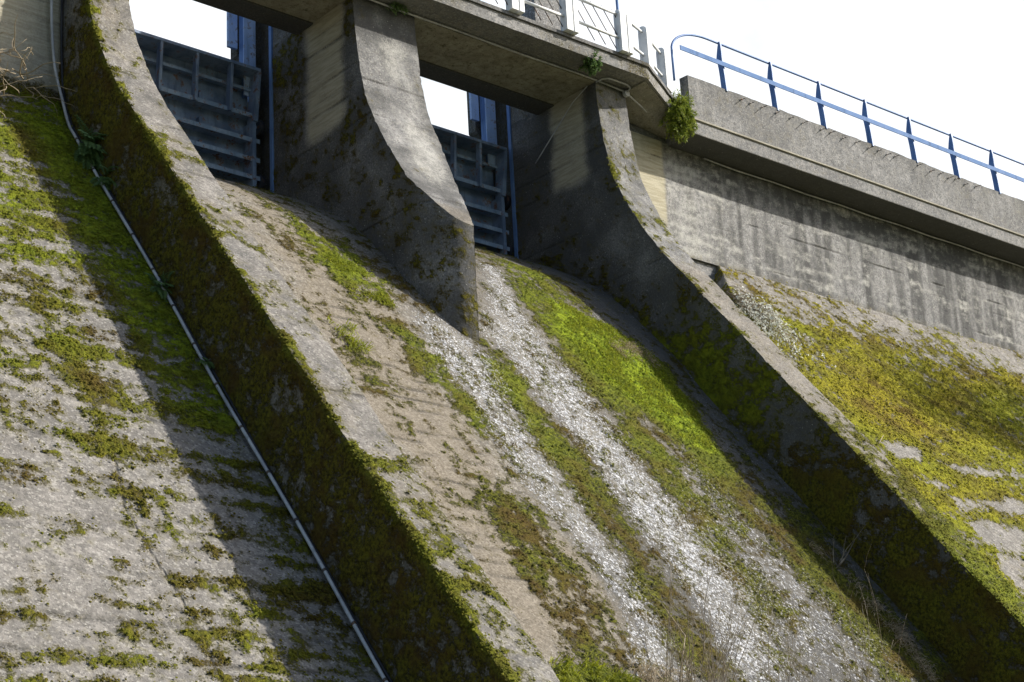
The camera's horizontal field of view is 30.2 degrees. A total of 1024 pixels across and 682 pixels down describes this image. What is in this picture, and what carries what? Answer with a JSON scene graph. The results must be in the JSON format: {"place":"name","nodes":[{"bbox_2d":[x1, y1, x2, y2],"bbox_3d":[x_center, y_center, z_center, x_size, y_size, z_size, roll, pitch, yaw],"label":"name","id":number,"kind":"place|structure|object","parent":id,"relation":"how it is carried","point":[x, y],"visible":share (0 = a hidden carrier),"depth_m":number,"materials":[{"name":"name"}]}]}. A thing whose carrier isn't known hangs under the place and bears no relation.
{"place":"outdoors","nodes":[
{"label":"outdoors","id":0,"kind":"place"},
{"bbox_2d":[521,0,560,29],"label":"hoist pillar","id":1,"kind":"structure","parent":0,"point":[530,12],"depth_m":62.21,"materials":[{"name":"concrete"}]},
{"bbox_2d":[129,0,1023,200],"label":"sky","id":2,"kind":"structure","parent":0,"point":[955,67],"materials":[{"name":"white"}]},
{"label":"ground","id":3,"kind":"structure","parent":0,"visible":0},
{"bbox_2d":[0,90,382,681],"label":"dam face","id":4,"kind":"object","parent":3,"relation":"on","point":[70,593],"visible":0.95,"depth_m":34.05},
{"bbox_2d":[0,0,60,102],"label":"dam wall","id":5,"kind":"structure","parent":4,"relation":"on","point":[32,26],"depth_m":47.57,"materials":[{"name":"concrete"}]},
{"bbox_2d":[0,15,76,118],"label":"bramble","id":6,"kind":"object","parent":4,"relation":"on","point":[19,72],"visible":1,"depth_m":45.83,"materials":[{"name":"brown plant"}]},
{"bbox_2d":[144,271,173,303],"bbox_3d":[-7.661,-1.048,41.461,0.848,1.111,0.994,-12,-21,24],"label":"wall fern","id":7,"kind":"object","parent":4,"relation":"attached to","point":[159,289],"depth_m":41.36,"materials":[{"name":"green plant"}]},
{"bbox_2d":[0,87,373,681],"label":"moss","id":8,"kind":"object","parent":4,"relation":"on","point":[96,351],"visible":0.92,"depth_m":37.23,"materials":[{"name":"moss"}]},
{"bbox_2d":[198,357,214,367],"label":"wall fern","id":9,"kind":"object","parent":4,"relation":"attached to","point":[205,362],"depth_m":39.38,"materials":[{"name":"green plant"}]},
{"bbox_2d":[50,0,387,681],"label":"drain pipe","id":10,"kind":"object","parent":4,"relation":"attached to","point":[313,550],"visible":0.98,"depth_m":38.38,"materials":[{"name":"metal"}]},
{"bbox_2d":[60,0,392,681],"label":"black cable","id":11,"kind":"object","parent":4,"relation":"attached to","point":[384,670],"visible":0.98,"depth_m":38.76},
{"bbox_2d":[58,0,559,681],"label":"spillway wall","id":12,"kind":"structure","parent":3,"relation":"on","point":[426,622],"depth_m":37.30,"materials":[{"name":"concrete"}]},
{"bbox_2d":[74,115,107,172],"bbox_3d":[-9.860,-4.612,45.602,1.332,1.842,1.451,0,-20,-9],"label":"wall fern","id":13,"kind":"object","parent":12,"relation":"attached to","point":[88,150],"depth_m":45.15,"materials":[{"name":"green plant"}]},
{"bbox_2d":[89,165,118,191],"bbox_3d":[-9.471,-3.570,44.805,0.919,1.071,1.356,-6,-19,8],"label":"wall fern","id":14,"kind":"object","parent":12,"relation":"attached to","point":[104,180],"depth_m":44.52,"materials":[{"name":"green plant"}]},
{"bbox_2d":[79,0,549,681],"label":"moss","id":15,"kind":"object","parent":12,"relation":"attached to","point":[325,420],"visible":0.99,"depth_m":35.56,"materials":[{"name":"moss"}]},
{"bbox_2d":[214,177,964,681],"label":"spillway chute","id":16,"kind":"object","parent":3,"relation":"on","point":[426,411],"visible":0.62,"depth_m":44.90,"materials":[{"name":"concrete"}]},
{"bbox_2d":[135,29,264,188],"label":"sluice gate","id":17,"kind":"structure","parent":16,"relation":"on","point":[200,91],"depth_m":55.99,"materials":[{"name":"metal"}]},
{"bbox_2d":[227,12,255,99],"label":"hoist column","id":18,"kind":"structure","parent":17,"relation":"attached to","point":[247,45],"depth_m":57.75,"materials":[{"name":"metal"}]},
{"bbox_2d":[231,0,478,340],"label":"spillway pier","id":19,"kind":"structure","parent":16,"relation":"on","point":[357,144],"depth_m":53.12,"materials":[{"name":"concrete"}]},
{"bbox_2d":[268,26,273,191],"bbox_3d":[-7.212,-8.194,56.789,0.067,8.900,0.140,13,-25,-39],"label":"slot edge plate","id":20,"kind":"object","parent":19,"relation":"attached to","point":[271,117],"visible":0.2,"depth_m":56.28,"materials":[{"name":"blue paint"}]},
{"bbox_2d":[193,0,674,138],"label":"service bridge","id":21,"kind":"structure","parent":19,"relation":"on","point":[458,60],"depth_m":58.09,"materials":[{"name":"concrete"}]},
{"bbox_2d":[386,1,408,16],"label":"shrub","id":22,"kind":"object","parent":21,"relation":"hanging from","point":[398,7],"visible":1,"depth_m":54.70,"materials":[{"name":"green plant"}]},
{"bbox_2d":[370,0,623,91],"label":"conduit","id":23,"kind":"object","parent":21,"relation":"attached to","point":[501,46],"visible":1,"depth_m":57.31,"materials":[{"name":"grey metal"}]},
{"bbox_2d":[535,86,587,163],"bbox_3d":[1.561,-6.899,60.647,0.049,1.731,2.618,14,-25,-39],"label":"wire","id":24,"kind":"object","parent":21,"relation":"attached to","point":[559,124],"visible":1,"depth_m":60.68,"materials":[{"name":"grey metal"}]},
{"bbox_2d":[495,0,671,92],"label":"white railing","id":25,"kind":"object","parent":21,"relation":"on","point":[569,21],"visible":0.98,"depth_m":59.41,"materials":[{"name":"metal"}]},
{"bbox_2d":[578,49,603,76],"bbox_3d":[2.396,-8.584,58.748,0.792,0.917,0.923,13,-25,-39],"label":"shrub","id":26,"kind":"object","parent":21,"relation":"hanging from","point":[591,65],"visible":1,"depth_m":58.60,"materials":[{"name":"green plant"}]},
{"bbox_2d":[596,78,630,91],"bbox_3d":[3.257,-8.102,60.035,1.310,0.121,0.412,13,-25,-39],"label":"conduit","id":27,"kind":"object","parent":21,"relation":"attached to","point":[616,81],"visible":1,"depth_m":59.84,"materials":[{"name":"grey metal"}]},
{"bbox_2d":[622,90,629,96],"bbox_3d":[3.639,-7.885,60.486,0.218,0.214,0.130,13,-25,-39],"label":"junction box","id":28,"kind":"object","parent":21,"relation":"attached to","point":[625,93],"visible":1,"depth_m":60.43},
{"bbox_2d":[629,95,646,111],"bbox_3d":[4.404,-7.448,61.837,0.074,0.126,3.017,-13,-21,25],"label":"conduit","id":29,"kind":"object","parent":21,"relation":"attached to","point":[633,99],"visible":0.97,"depth_m":61.10,"materials":[{"name":"grey metal"}]},
{"bbox_2d":[657,89,699,143],"bbox_3d":[5.430,-7.390,62.205,1.340,2.065,1.677,-15,-22,29],"label":"hanging bush","id":30,"kind":"object","parent":21,"relation":"on","point":[680,119],"visible":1,"depth_m":61.94,"materials":[{"name":"green plant"}]},
{"bbox_2d":[432,124,513,255],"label":"sluice gate","id":31,"kind":"structure","parent":16,"relation":"on","point":[471,169],"depth_m":61.81,"materials":[{"name":"metal"}]},
{"bbox_2d":[469,0,496,164],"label":"hoist column","id":32,"kind":"structure","parent":31,"relation":"attached to","point":[488,121],"depth_m":63.26,"materials":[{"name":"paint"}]},
{"bbox_2d":[321,250,717,681],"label":"grass","id":33,"kind":"structure","parent":16,"relation":"on","point":[595,673],"depth_m":50.74,"materials":[{"name":"green plant"}]},
{"bbox_2d":[219,175,964,681],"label":"moss","id":34,"kind":"object","parent":16,"relation":"on","point":[641,431],"visible":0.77,"depth_m":46.52,"materials":[{"name":"moss"}]},
{"bbox_2d":[662,604,685,681],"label":"straw stick","id":35,"kind":"object","parent":16,"relation":"on","point":[684,638],"visible":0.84,"depth_m":38.49,"materials":[{"name":"beige plant"}]},
{"bbox_2d":[634,548,775,681],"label":"dead shrub","id":36,"kind":"object","parent":16,"relation":"on","point":[680,673],"visible":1,"depth_m":37.07,"materials":[{"name":"brown plant"}]},
{"bbox_2d":[609,337,938,681],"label":"dry grass","id":37,"kind":"structure","parent":16,"relation":"on","point":[900,635],"depth_m":45.41,"materials":[{"name":"plant"}]},
{"bbox_2d":[747,577,839,681],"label":"dead shrub","id":38,"kind":"object","parent":16,"relation":"on","point":[791,657],"visible":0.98,"depth_m":38.79,"materials":[{"name":"brown plant"}]},
{"bbox_2d":[839,540,854,564],"bbox_3d":[8.421,5.354,47.902,0.124,0.836,1.170,-14,-22,29],"label":"fallen branch","id":39,"kind":"object","parent":16,"relation":"on","point":[841,562],"visible":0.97,"depth_m":48.03,"materials":[{"name":"grey wood"}]},
{"bbox_2d":[832,526,864,561],"bbox_3d":[8.496,5.160,47.843,0.962,1.011,0.343,-3,-19,1],"label":"dead twig","id":40,"kind":"object","parent":16,"relation":"on","point":[843,551],"visible":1,"depth_m":47.78,"materials":[{"name":"grey wood"}]},
{"bbox_2d":[810,543,906,681],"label":"dead shrub","id":41,"kind":"object","parent":16,"relation":"on","point":[886,677],"visible":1,"depth_m":40.62,"materials":[{"name":"brown plant"}]},
{"bbox_2d":[467,81,1023,681],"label":"spillway wall","id":42,"kind":"structure","parent":3,"relation":"on","point":[577,217],"depth_m":53.15,"materials":[{"name":"concrete"}]},
{"bbox_2d":[506,105,518,258],"bbox_3d":[-0.054,-6.531,62.652,0.067,8.900,0.140,13,-25,-39],"label":"slot edge plate","id":43,"kind":"object","parent":42,"relation":"attached to","point":[511,164],"visible":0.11,"depth_m":62.16,"materials":[{"name":"blue paint"}]},
{"bbox_2d":[600,122,1023,680],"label":"moss","id":44,"kind":"object","parent":42,"relation":"on","point":[954,539],"visible":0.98,"depth_m":47.26,"materials":[{"name":"plant"}]},
{"bbox_2d":[713,265,1023,598],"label":"dam face","id":45,"kind":"object","parent":3,"relation":"on","point":[1010,539],"visible":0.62,"depth_m":61.32},
{"bbox_2d":[724,286,839,372],"bbox_3d":[8.017,-0.420,59.620,4.008,3.536,2.687,13,-25,-39],"label":"pale leaved bush","id":46,"kind":"object","parent":45,"relation":"on","point":[748,304],"visible":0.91,"depth_m":59.66,"materials":[{"name":"grey plant"}]},
{"bbox_2d":[629,75,1023,353],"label":"dam wall","id":47,"kind":"structure","parent":45,"relation":"on","point":[712,214],"depth_m":67.50,"materials":[{"name":"concrete"}]},
{"bbox_2d":[670,34,1023,193],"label":"blue handrail","id":48,"kind":"object","parent":47,"relation":"on","point":[821,104],"visible":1,"depth_m":68.72,"materials":[{"name":"metal"}]},
{"bbox_2d":[704,158,1023,267],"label":"conduit","id":49,"kind":"object","parent":47,"relation":"attached to","point":[860,212],"visible":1,"depth_m":69.04,"materials":[{"name":"grey metal"}]},
{"bbox_2d":[719,266,1023,597],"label":"moss","id":50,"kind":"object","parent":45,"relation":"on","point":[851,383],"visible":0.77,"depth_m":60.57,"materials":[{"name":"yellow moss"}]}
]}

